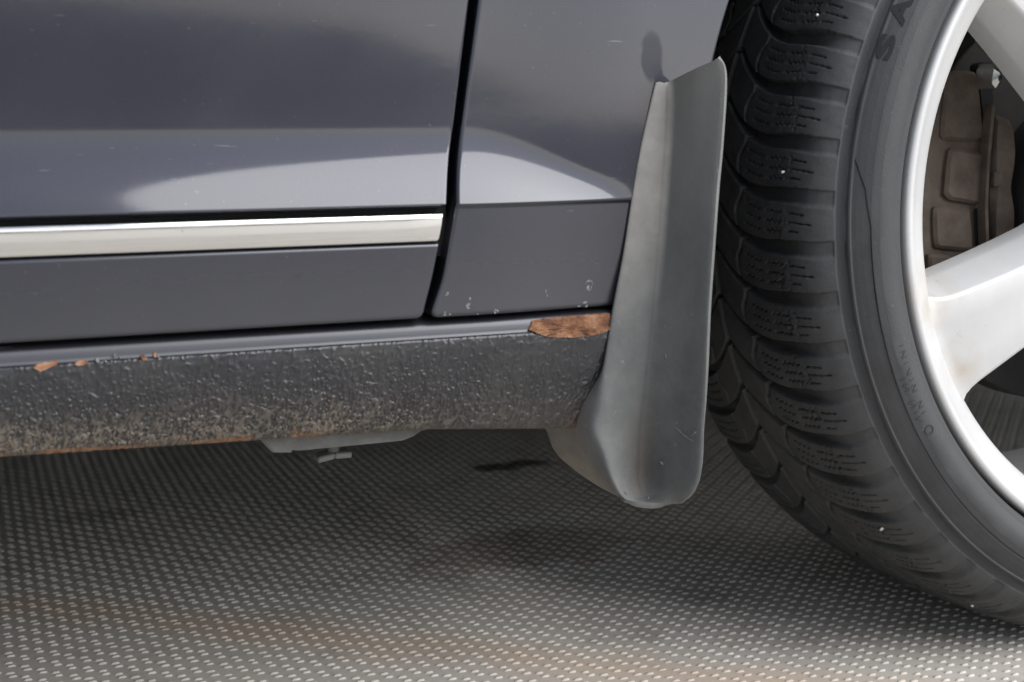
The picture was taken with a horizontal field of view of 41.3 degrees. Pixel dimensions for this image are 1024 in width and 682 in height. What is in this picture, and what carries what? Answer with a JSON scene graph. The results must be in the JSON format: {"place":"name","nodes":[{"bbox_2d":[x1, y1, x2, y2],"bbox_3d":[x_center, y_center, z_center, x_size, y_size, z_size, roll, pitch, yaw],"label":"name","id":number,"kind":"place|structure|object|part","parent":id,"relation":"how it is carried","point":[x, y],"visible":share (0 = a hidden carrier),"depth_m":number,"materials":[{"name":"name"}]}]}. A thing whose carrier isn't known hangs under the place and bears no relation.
{"place":"outdoors","nodes":[
{"label":"outdoors","id":0,"kind":"place"},
{"bbox_2d":[0,383,1023,681],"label":"floor","id":1,"kind":"structure","parent":0,"point":[202,537],"depth_m":1.11,"materials":[{"name":"grey rubber"}]},
{"bbox_2d":[0,0,1023,625],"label":"car","id":2,"kind":"object","parent":1,"relation":"on","point":[612,246],"visible":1,"depth_m":0.77,"materials":[{"name":"grey paint"}]},
{"bbox_3d":[-0.700,-0.296,0.434,1.558,0.663,0.069,-4,10,-22],"label":"door","id":3,"kind":"part","parent":2,"relation":"part of","materials":[{"name":"grey paint"}]},
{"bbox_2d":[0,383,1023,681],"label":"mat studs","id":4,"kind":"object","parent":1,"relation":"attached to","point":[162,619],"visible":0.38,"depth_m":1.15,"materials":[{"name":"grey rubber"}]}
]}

